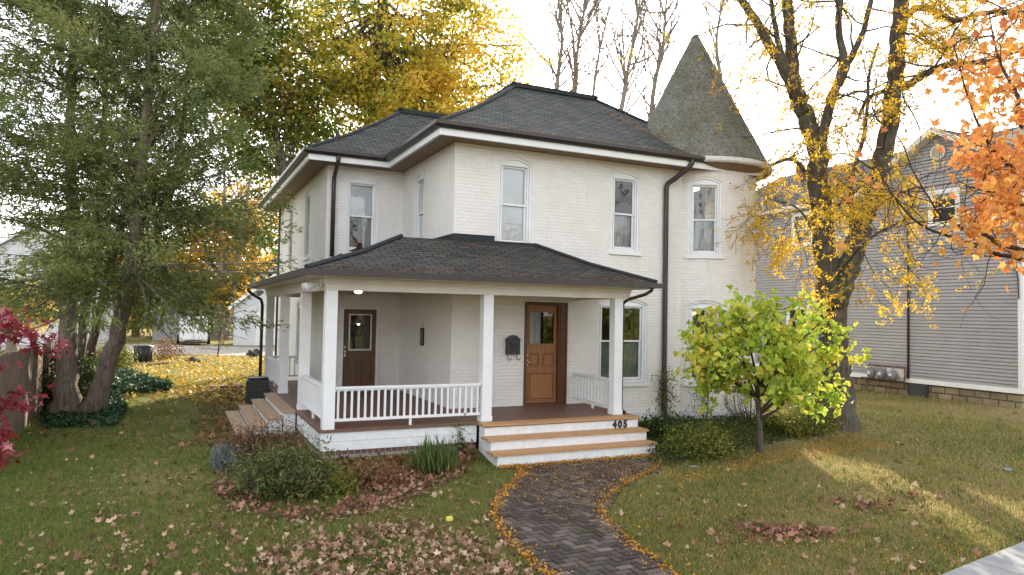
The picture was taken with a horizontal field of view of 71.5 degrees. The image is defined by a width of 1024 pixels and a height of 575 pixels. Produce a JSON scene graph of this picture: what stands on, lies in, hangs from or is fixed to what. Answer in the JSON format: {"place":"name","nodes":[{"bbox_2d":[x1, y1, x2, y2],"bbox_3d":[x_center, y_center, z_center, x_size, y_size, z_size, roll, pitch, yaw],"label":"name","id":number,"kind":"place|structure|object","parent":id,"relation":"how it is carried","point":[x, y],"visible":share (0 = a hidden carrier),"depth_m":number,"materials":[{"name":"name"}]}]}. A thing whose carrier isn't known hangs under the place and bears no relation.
{"place":"outdoors","nodes":[
{"label":"outdoors","id":0,"kind":"place"},
{"bbox_2d":[0,343,274,355],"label":"gravel road","id":1,"kind":"structure","parent":0,"point":[232,350],"depth_m":42.66,"materials":[{"name":"grey gravel"}]},
{"bbox_2d":[176,316,209,345],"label":"cargo trailer","id":2,"kind":"object","parent":1,"relation":"on","point":[191,336],"visible":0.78,"depth_m":47.59,"materials":[{"name":"white paint"}]},
{"bbox_2d":[0,263,275,264],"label":"power line","id":3,"kind":"object","parent":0,"point":[185,263],"visible":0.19,"depth_m":27.24,"materials":[{"name":"black metal"}]},
{"bbox_2d":[0,270,276,273],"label":"power line","id":4,"kind":"object","parent":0,"point":[213,272],"visible":0.08,"depth_m":26.70,"materials":[{"name":"black metal"}]},
{"bbox_2d":[228,274,276,345],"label":"garage","id":5,"kind":"structure","parent":0,"point":[252,336],"depth_m":49.03,"materials":[{"name":"white"}]},
{"bbox_2d":[255,311,275,344],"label":"garage door","id":6,"kind":"structure","parent":5,"relation":"in","point":[257,340],"depth_m":49.07,"materials":[{"name":"white paint"}]},
{"bbox_2d":[241,253,276,296],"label":"distant house","id":7,"kind":"structure","parent":0,"point":[268,269],"depth_m":74.59,"materials":[{"name":"grey"}]},
{"bbox_2d":[0,328,1023,574],"bbox_3d":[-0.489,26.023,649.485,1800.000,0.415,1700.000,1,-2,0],"label":"ground","id":8,"kind":"structure","parent":0,"point":[146,338],"depth_m":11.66,"materials":[{"name":"plant"}]},
{"bbox_2d":[0,339,57,444],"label":"wooden fence","id":9,"kind":"object","parent":8,"relation":"on","point":[29,377],"visible":0.45,"depth_m":14.48,"materials":[{"name":"brown wood"}]},
{"bbox_2d":[0,276,58,353],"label":"background tree","id":10,"kind":"object","parent":8,"relation":"on","point":[10,346],"visible":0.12,"depth_m":30.76,"materials":[{"name":"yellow plant"}]},
{"bbox_2d":[0,306,103,470],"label":"crimson shrub","id":11,"kind":"object","parent":8,"relation":"on","point":[10,325],"visible":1,"depth_m":5.66,"materials":[{"name":"red plant"}]},
{"bbox_2d":[0,0,118,237],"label":"cedar tree","id":12,"kind":"object","parent":8,"relation":"on","point":[12,11],"visible":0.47,"depth_m":16.41,"materials":[{"name":"green plant"}]},
{"bbox_2d":[0,228,119,344],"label":"distant house","id":13,"kind":"structure","parent":8,"relation":"on","point":[10,247],"depth_m":44.78,"materials":[{"name":"white"}]},
{"bbox_2d":[18,326,115,407],"bbox_3d":[-11.120,1.997,17.483,2.479,2.105,2.185,2,-2,-29],"label":"green shrub","id":14,"kind":"object","parent":8,"relation":"on","point":[90,373],"visible":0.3,"depth_m":17.23,"materials":[{"name":"green plant"}]},
{"bbox_2d":[38,387,128,428],"bbox_3d":[-10.785,2.916,17.934,1.998,0.394,7.600,2,-2,-30],"label":"ivy ground cover","id":15,"kind":"object","parent":8,"relation":"on","point":[117,407],"visible":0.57,"depth_m":15.57,"materials":[{"name":"green plant"}]},
{"bbox_2d":[0,0,220,400],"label":"cedar tree","id":16,"kind":"object","parent":8,"relation":"on","point":[81,336],"visible":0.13,"depth_m":17.28,"materials":[{"name":"green plant"}]},
{"bbox_2d":[94,338,141,369],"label":"green shrub","id":17,"kind":"object","parent":8,"relation":"on","point":[122,361],"visible":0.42,"depth_m":27.41,"materials":[{"name":"green plant"}]},
{"bbox_2d":[0,0,237,413],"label":"cedar tree","id":18,"kind":"object","parent":8,"relation":"on","point":[66,393],"visible":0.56,"depth_m":16.15,"materials":[{"name":"green plant"}]},
{"bbox_2d":[0,0,253,397],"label":"cedar tree","id":19,"kind":"object","parent":8,"relation":"on","point":[93,339],"visible":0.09,"depth_m":17.98,"materials":[{"name":"green plant"}]},
{"bbox_2d":[0,0,280,347],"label":"cedar tree","id":20,"kind":"object","parent":8,"relation":"on","point":[238,18],"visible":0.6,"depth_m":17.06,"materials":[{"name":"green plant"}]},
{"bbox_2d":[110,367,173,394],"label":"ivy ground cover","id":21,"kind":"object","parent":8,"relation":"on","point":[131,380],"visible":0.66,"depth_m":21.78,"materials":[{"name":"green plant"}]},
{"bbox_2d":[133,344,153,362],"bbox_3d":[-16.943,3.018,32.667,0.860,0.810,0.860,1,-2,-11],"label":"compost bin","id":22,"kind":"object","parent":8,"relation":"on","point":[146,350],"visible":0.85,"depth_m":32.38,"materials":[{"name":"black plastic"}]},
{"bbox_2d":[0,0,303,414],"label":"cedar tree","id":23,"kind":"object","parent":8,"relation":"on","point":[97,399],"visible":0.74,"depth_m":15.86,"materials":[{"name":"green plant"}]},
{"bbox_2d":[102,227,210,336],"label":"background tree","id":24,"kind":"object","parent":8,"relation":"on","point":[135,334],"visible":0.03,"depth_m":58.89,"materials":[{"name":"green plant"}]},
{"bbox_2d":[18,381,304,449],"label":"fallen leaves","id":25,"kind":"object","parent":8,"relation":"on","point":[224,421],"visible":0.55,"depth_m":15.38,"materials":[{"name":"brown plant"}]},
{"bbox_2d":[148,333,187,359],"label":"barberry shrub","id":26,"kind":"object","parent":8,"relation":"on","point":[168,350],"visible":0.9,"depth_m":34.43,"materials":[{"name":"brown plant"}]},
{"bbox_2d":[150,302,197,339],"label":"shed","id":27,"kind":"structure","parent":8,"relation":"on","point":[155,333],"depth_m":54.09,"materials":[{"name":"white paint"}]},
{"bbox_2d":[111,351,264,413],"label":"fallen leaves","id":28,"kind":"object","parent":8,"relation":"on","point":[192,373],"visible":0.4,"depth_m":26.31,"materials":[{"name":"yellow plant"}]},
{"bbox_2d":[128,228,255,333],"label":"background tree","id":29,"kind":"object","parent":8,"relation":"on","point":[213,266],"visible":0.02,"depth_m":60.35,"materials":[{"name":"green plant"}]},
{"bbox_2d":[182,301,253,356],"bbox_3d":[-15.217,1.954,37.457,4.054,3.348,2.178,1,-2,9],"label":"sapling","id":30,"kind":"object","parent":8,"relation":"on","point":[219,343],"visible":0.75,"depth_m":36.99,"materials":[{"name":"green plant"}]},
{"bbox_2d":[171,184,277,338],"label":"background tree","id":31,"kind":"object","parent":8,"relation":"on","point":[218,249],"visible":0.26,"depth_m":57.44,"materials":[{"name":"yellow plant"}]},
{"bbox_2d":[207,440,241,472],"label":"lavender plant","id":32,"kind":"object","parent":8,"relation":"on","point":[216,462],"visible":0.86,"depth_m":11.39,"materials":[{"name":"green plant"}]},
{"bbox_2d":[187,419,262,469],"bbox_3d":[-4.449,2.542,11.625,1.672,0.959,0.888,2,-2,-16],"label":"dried flower clump","id":33,"kind":"object","parent":8,"relation":"on","point":[235,439],"visible":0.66,"depth_m":11.61,"materials":[{"name":"brown plant"}]},
{"bbox_2d":[194,143,274,339],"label":"background tree","id":34,"kind":"object","parent":8,"relation":"on","point":[220,267],"visible":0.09,"depth_m":56.88,"materials":[{"name":"yellow plant"}]},
{"bbox_2d":[201,126,271,339],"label":"background tree","id":35,"kind":"object","parent":8,"relation":"on","point":[229,327],"visible":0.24,"depth_m":56.78,"materials":[{"name":"yellow plant"}]},
{"bbox_2d":[206,170,278,282],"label":"background tree","id":36,"kind":"object","parent":8,"relation":"on","point":[258,201],"visible":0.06,"depth_m":63.48,"materials":[{"name":"yellow plant"}]},
{"bbox_2d":[168,0,334,260],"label":"maple tree","id":37,"kind":"object","parent":8,"relation":"on","point":[275,115],"visible":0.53,"depth_m":30.29,"materials":[{"name":"yellow plant"}]},
{"bbox_2d":[246,348,258,356],"bbox_3d":[-13.740,3.473,37.977,0.804,0.438,0.801,1,-2,0],"label":"trash bag","id":38,"kind":"object","parent":8,"relation":"on","point":[253,352],"visible":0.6,"depth_m":37.71,"materials":[{"name":"black plastic"}]},
{"bbox_2d":[245,376,268,404],"bbox_3d":[-6.720,2.753,18.798,0.648,0.788,0.648,2,-2,-17],"label":"air conditioner","id":39,"kind":"object","parent":8,"relation":"on","point":[255,385],"visible":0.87,"depth_m":18.54,"materials":[{"name":"black plastic"}]},
{"bbox_2d":[0,420,536,574],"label":"fallen leaves","id":40,"kind":"object","parent":8,"relation":"on","point":[77,554],"visible":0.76,"depth_m":8.50,"materials":[{"name":"brown plant"}]},
{"bbox_2d":[217,389,323,470],"bbox_3d":[-4.024,2.380,11.892,1.732,1.278,1.312,1,-2,0],"label":"dried flower clump","id":41,"kind":"object","parent":8,"relation":"on","point":[261,434],"visible":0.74,"depth_m":11.83,"materials":[{"name":"brown plant"}]},
{"bbox_2d":[212,426,352,510],"bbox_3d":[-3.408,2.648,10.537,2.073,1.088,1.882,1,-2,0],"label":"green shrub","id":42,"kind":"object","parent":8,"relation":"on","point":[291,473],"visible":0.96,"depth_m":10.36,"materials":[{"name":"green plant"}]},
{"bbox_2d":[304,457,379,502],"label":"green shrub","id":43,"kind":"object","parent":8,"relation":"on","point":[341,487],"visible":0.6,"depth_m":10.57,"materials":[{"name":"green plant"}]},
{"bbox_2d":[211,445,479,521],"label":"fallen leaves","id":44,"kind":"object","parent":8,"relation":"on","point":[231,491],"visible":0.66,"depth_m":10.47,"materials":[{"name":"brown plant"}]},
{"bbox_2d":[333,452,413,492],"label":"dried flower clump","id":45,"kind":"object","parent":8,"relation":"on","point":[389,473],"visible":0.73,"depth_m":11.17,"materials":[{"name":"brown plant"}]},
{"bbox_2d":[218,0,562,152],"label":"maple tree","id":46,"kind":"object","parent":8,"relation":"on","point":[366,89],"visible":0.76,"depth_m":33.28,"materials":[{"name":"yellow plant"}]},
{"bbox_2d":[256,516,532,574],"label":"fallen leaves","id":47,"kind":"object","parent":8,"relation":"on","point":[358,539],"visible":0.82,"depth_m":8.18,"materials":[{"name":"brown plant"}]},
{"bbox_2d":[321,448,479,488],"bbox_3d":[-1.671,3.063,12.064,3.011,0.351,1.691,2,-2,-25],"label":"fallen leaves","id":48,"kind":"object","parent":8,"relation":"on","point":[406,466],"visible":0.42,"depth_m":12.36,"materials":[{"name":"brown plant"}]},
{"bbox_2d":[404,431,460,475],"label":"lily clump","id":49,"kind":"object","parent":8,"relation":"on","point":[436,459],"visible":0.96,"depth_m":11.97,"materials":[{"name":"green plant"}]},
{"bbox_2d":[451,413,476,450],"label":"vine","id":50,"kind":"object","parent":8,"relation":"on","point":[461,442],"visible":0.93,"depth_m":13.19,"materials":[{"name":"green plant"}]},
{"bbox_2d":[225,34,772,466],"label":"brick house","id":51,"kind":"structure","parent":8,"relation":"on","point":[415,189],"depth_m":16.76,"materials":[{"name":"white brick"}]},
{"bbox_2d":[286,201,292,266],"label":"window","id":52,"kind":"structure","parent":51,"relation":"in","point":[291,214],"depth_m":23.97,"materials":[{"name":"white paint"}]},
{"bbox_2d":[293,298,299,366],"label":"window","id":53,"kind":"structure","parent":51,"relation":"in","point":[298,307],"depth_m":21.88,"materials":[{"name":"white paint"}]},
{"bbox_2d":[302,186,309,260],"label":"window","id":54,"kind":"structure","parent":51,"relation":"in","point":[307,195],"depth_m":21.03,"materials":[{"name":"white paint"}]},
{"bbox_2d":[340,307,379,391],"bbox_3d":[-3.955,1.586,18.413,0.980,2.160,0.163,2,-2,-25],"label":"door","id":55,"kind":"structure","parent":51,"relation":"in","point":[358,367],"depth_m":18.39,"materials":[{"name":"brown wood"}]},
{"bbox_2d":[342,173,379,253],"bbox_3d":[-3.928,-1.910,18.532,0.970,2.145,0.240,2,-2,-25],"label":"window","id":56,"kind":"structure","parent":51,"relation":"in","point":[361,191],"depth_m":18.62,"materials":[{"name":"white paint"}]},
{"bbox_2d":[414,169,423,237],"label":"window","id":57,"kind":"structure","parent":51,"relation":"in","point":[419,186],"depth_m":17.93,"materials":[{"name":"white paint"}]},
{"bbox_2d":[420,321,423,345],"bbox_3d":[-2.158,1.099,17.053,0.032,0.584,0.240,2,-2,-25],"label":"wall plaque","id":58,"kind":"object","parent":51,"relation":"attached to","point":[421,336],"depth_m":17.01,"materials":[{"name":"black metal"}]},
{"bbox_2d":[312,258,633,280],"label":"roof leaf litter","id":59,"kind":"object","parent":51,"relation":"on","point":[475,270],"visible":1,"depth_m":13.34,"materials":[{"name":"brown plant"}]},
{"bbox_2d":[505,335,520,359],"bbox_3d":[0.024,1.342,15.836,0.340,0.568,0.135,2,-2,-25],"label":"wall mailbox","id":60,"kind":"object","parent":51,"relation":"attached to","point":[512,344],"depth_m":15.79,"materials":[{"name":"black metal"}]},
{"bbox_2d":[497,154,532,242],"bbox_3d":[0.036,-1.975,16.096,0.890,2.080,0.167,2,-2,-25],"label":"window","id":61,"kind":"structure","parent":51,"relation":"in","point":[515,174],"depth_m":16.17,"materials":[{"name":"grey glass"}]},
{"bbox_2d":[523,302,567,405],"bbox_3d":[0.749,1.509,16.319,1.110,2.340,0.175,2,-2,-25],"label":"door","id":62,"kind":"structure","parent":51,"relation":"in","point":[545,365],"depth_m":16.33,"materials":[{"name":"orange wood"}]},
{"bbox_2d":[444,119,680,152],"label":"roof leaf litter","id":63,"kind":"object","parent":51,"relation":"on","point":[564,136],"visible":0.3,"depth_m":16.04,"materials":[{"name":"brown plant"}]},
{"bbox_2d":[596,295,648,386],"bbox_3d":[2.640,1.270,17.240,1.540,2.225,0.240,2,-2,-25],"label":"window","id":64,"kind":"structure","parent":51,"relation":"in","point":[634,354],"depth_m":17.42,"materials":[{"name":"white paint"}]},
{"bbox_2d":[609,168,641,255],"bbox_3d":[2.726,-1.852,17.365,0.920,2.135,0.240,2,-2,-25],"label":"window","id":65,"kind":"structure","parent":51,"relation":"in","point":[624,227],"depth_m":17.44,"materials":[{"name":"white paint"}]},
{"bbox_2d":[683,297,723,385],"bbox_3d":[4.835,1.363,17.855,1.061,2.225,0.271,1,-2,3],"label":"window","id":66,"kind":"structure","parent":51,"relation":"in","point":[702,304],"depth_m":17.86,"materials":[{"name":"white paint"}]},
{"bbox_2d":[685,174,723,258],"bbox_3d":[4.860,-1.795,17.967,0.975,2.145,0.264,1,-2,4],"label":"window","id":67,"kind":"structure","parent":51,"relation":"in","point":[702,240],"depth_m":17.98,"materials":[{"name":"white paint"}]},
{"bbox_2d":[468,0,645,90],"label":"bare tree","id":68,"kind":"object","parent":8,"relation":"on","point":[558,73],"visible":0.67,"depth_m":42.47,"materials":[{"name":"brown plant"}]},
{"bbox_2d":[525,0,614,91],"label":"bare tree","id":69,"kind":"object","parent":8,"relation":"on","point":[576,55],"visible":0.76,"depth_m":43.43,"materials":[{"name":"brown plant"}]},
{"bbox_2d":[488,452,680,574],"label":"orange leaflets","id":70,"kind":"object","parent":8,"relation":"on","point":[496,504],"visible":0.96,"depth_m":10.24,"materials":[{"name":"orange plant"}]},
{"bbox_2d":[532,0,654,106],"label":"bare tree","id":71,"kind":"object","parent":8,"relation":"on","point":[597,69],"visible":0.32,"depth_m":52.82,"materials":[{"name":"brown plant"}]},
{"bbox_2d":[562,0,707,111],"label":"bare tree","id":72,"kind":"object","parent":8,"relation":"on","point":[624,68],"visible":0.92,"depth_m":38.17,"materials":[{"name":"brown plant"}]},
{"bbox_2d":[598,0,709,120],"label":"bare tree","id":73,"kind":"object","parent":8,"relation":"on","point":[652,104],"visible":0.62,"depth_m":40.29,"materials":[{"name":"brown plant"}]},
{"bbox_2d":[645,366,679,419],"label":"vine","id":74,"kind":"object","parent":8,"relation":"on","point":[666,409],"visible":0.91,"depth_m":17.46,"materials":[{"name":"green plant"}]},
{"bbox_2d":[638,406,695,443],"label":"green shrub","id":75,"kind":"object","parent":8,"relation":"on","point":[653,424],"visible":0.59,"depth_m":15.19,"materials":[{"name":"green plant"}]},
{"bbox_2d":[684,386,721,419],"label":"twiggy shrub","id":76,"kind":"object","parent":8,"relation":"on","point":[706,403],"visible":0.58,"depth_m":17.37,"materials":[{"name":"green plant"}]},
{"bbox_2d":[654,408,753,463],"bbox_3d":[3.714,2.880,13.926,1.848,1.033,1.490,1,-2,0],"label":"green shrub","id":77,"kind":"object","parent":8,"relation":"on","point":[696,444],"visible":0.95,"depth_m":13.76,"materials":[{"name":"green plant"}]},
{"bbox_2d":[665,0,767,103],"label":"bare tree","id":78,"kind":"object","parent":8,"relation":"on","point":[716,56],"visible":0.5,"depth_m":46.55,"materials":[{"name":"brown plant"}]},
{"bbox_2d":[647,411,835,465],"bbox_3d":[5.031,3.253,16.468,8.041,0.509,2.679,3,-3,-40],"label":"bed ground cover","id":79,"kind":"object","parent":8,"relation":"on","point":[729,426],"visible":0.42,"depth_m":15.87,"materials":[{"name":"green plant"}]},
{"bbox_2d":[658,518,839,542],"bbox_3d":[3.188,3.221,9.458,2.367,0.212,0.854,1,-2,0],"label":"leaf pile","id":80,"kind":"object","parent":8,"relation":"on","point":[710,531],"visible":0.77,"depth_m":9.42,"materials":[{"name":"brown plant"}]},
{"bbox_2d":[722,381,787,420],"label":"twiggy shrub","id":81,"kind":"object","parent":8,"relation":"on","point":[742,410],"visible":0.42,"depth_m":17.60,"materials":[{"name":"green plant"}]},
{"bbox_2d":[721,531,816,547],"bbox_3d":[3.230,3.244,9.048,1.333,0.214,0.366,1,-2,-5],"label":"leaf pile","id":82,"kind":"object","parent":8,"relation":"on","point":[780,538],"visible":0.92,"depth_m":9.06,"materials":[{"name":"brown plant"}]},
{"bbox_2d":[670,285,871,453],"bbox_3d":[5.216,1.701,14.641,4.195,3.496,2.713,1,-2,0],"label":"redbud tree","id":83,"kind":"object","parent":8,"relation":"on","point":[783,349],"visible":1,"depth_m":14.34,"materials":[{"name":"green plant"}]},
{"bbox_2d":[669,434,893,485],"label":"orange leaflets","id":84,"kind":"object","parent":8,"relation":"on","point":[789,456],"visible":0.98,"depth_m":14.49,"materials":[{"name":"orange plant"}]},
{"bbox_2d":[715,514,865,541],"bbox_3d":[3.710,3.238,9.474,2.116,0.268,0.916,1,-2,10],"label":"leaf pile","id":85,"kind":"object","parent":8,"relation":"on","point":[792,531],"visible":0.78,"depth_m":9.42,"materials":[{"name":"brown plant"}]},
{"bbox_2d":[754,401,847,440],"bbox_3d":[6.630,3.015,16.525,2.136,0.968,1.618,1,-2,0],"label":"green shrub","id":86,"kind":"object","parent":8,"relation":"on","point":[787,425],"visible":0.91,"depth_m":16.31,"materials":[{"name":"green plant"}]},
{"bbox_2d":[785,389,838,426],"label":"twiggy shrub","id":87,"kind":"object","parent":8,"relation":"on","point":[816,401],"visible":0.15,"depth_m":16.93,"materials":[{"name":"green plant"}]},
{"bbox_2d":[606,411,1023,574],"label":"orange leaflets","id":88,"kind":"object","parent":8,"relation":"on","point":[829,514],"visible":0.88,"depth_m":10.04,"materials":[{"name":"orange plant"}]},
{"bbox_2d":[615,0,1023,431],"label":"locust tree","id":89,"kind":"object","parent":8,"relation":"on","point":[836,277],"visible":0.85,"depth_m":17.34,"materials":[{"name":"yellow plant"}]},
{"bbox_2d":[615,412,1023,574],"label":"fallen leaves","id":90,"kind":"object","parent":8,"relation":"on","point":[851,571],"visible":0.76,"depth_m":9.36,"materials":[{"name":"brown plant"}]},
{"bbox_2d":[818,495,907,514],"bbox_3d":[5.336,3.285,10.713,1.237,0.288,0.759,1,-2,0],"label":"leaf pile","id":91,"kind":"object","parent":8,"relation":"on","point":[843,500],"visible":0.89,"depth_m":10.76,"materials":[{"name":"brown plant"}]},
{"bbox_2d":[825,498,924,515],"bbox_3d":[5.446,3.305,10.747,1.458,0.216,0.650,1,-2,0],"label":"leaf pile","id":92,"kind":"object","parent":8,"relation":"on","point":[869,502],"visible":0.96,"depth_m":10.69,"materials":[{"name":"brown plant"}]},
{"bbox_2d":[755,127,1023,408],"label":"neighbor house","id":93,"kind":"structure","parent":8,"relation":"on","point":[977,356],"depth_m":23.86,"materials":[{"name":"grey"}]},
{"bbox_2d":[786,305,809,332],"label":"window","id":94,"kind":"structure","parent":93,"relation":"in","point":[791,315],"depth_m":29.05,"materials":[{"name":"white paint"}]},
{"bbox_2d":[792,211,811,245],"bbox_3d":[11.775,-2.371,28.777,0.050,1.400,1.140,2,-2,-25],"label":"window","id":95,"kind":"structure","parent":93,"relation":"in","point":[798,215],"depth_m":28.85,"materials":[{"name":"white paint"}]},
{"bbox_2d":[860,364,905,389],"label":"gas meter bank","id":96,"kind":"structure","parent":93,"relation":"attached to","point":[893,373],"depth_m":24.97,"materials":[{"name":"beige paint"}]},
{"bbox_2d":[928,186,960,226],"bbox_3d":[14.274,-2.653,23.512,0.050,1.220,1.070,2,-2,-25],"label":"window","id":97,"kind":"structure","parent":93,"relation":"in","point":[946,211],"depth_m":23.48,"materials":[{"name":"white paint"}]},
{"bbox_2d":[805,0,1023,327],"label":"maple tree","id":98,"kind":"object","parent":8,"relation":"on","point":[987,163],"visible":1,"depth_m":7.03,"materials":[{"name":"orange plant"}]},
{"bbox_2d":[906,490,959,500],"bbox_3d":[6.799,3.346,11.388,0.957,0.202,0.434,1,-2,0],"label":"leaf pile","id":99,"kind":"object","parent":8,"relation":"on","point":[915,492],"visible":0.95,"depth_m":11.39,"materials":[{"name":"brown plant"}]},
{"bbox_2d":[0,0,1023,278],"label":"sky","id":100,"kind":"structure","parent":0,"point":[639,110],"materials":[{"name":"white"}]},
{"bbox_2d":[487,457,676,574],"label":"path","id":101,"kind":"structure","parent":0,"point":[606,556],"depth_m":9.65,"materials":[{"name":"grey brick"}]},
{"bbox_2d":[502,457,659,574],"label":"orange leaflets","id":102,"kind":"object","parent":101,"relation":"on","point":[579,483],"visible":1,"depth_m":11.85,"materials":[{"name":"orange plant"}]},
{"bbox_2d":[941,541,1023,574],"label":"sidewalk","id":103,"kind":"structure","parent":0,"point":[1008,561],"depth_m":8.45,"materials":[{"name":"concrete"}]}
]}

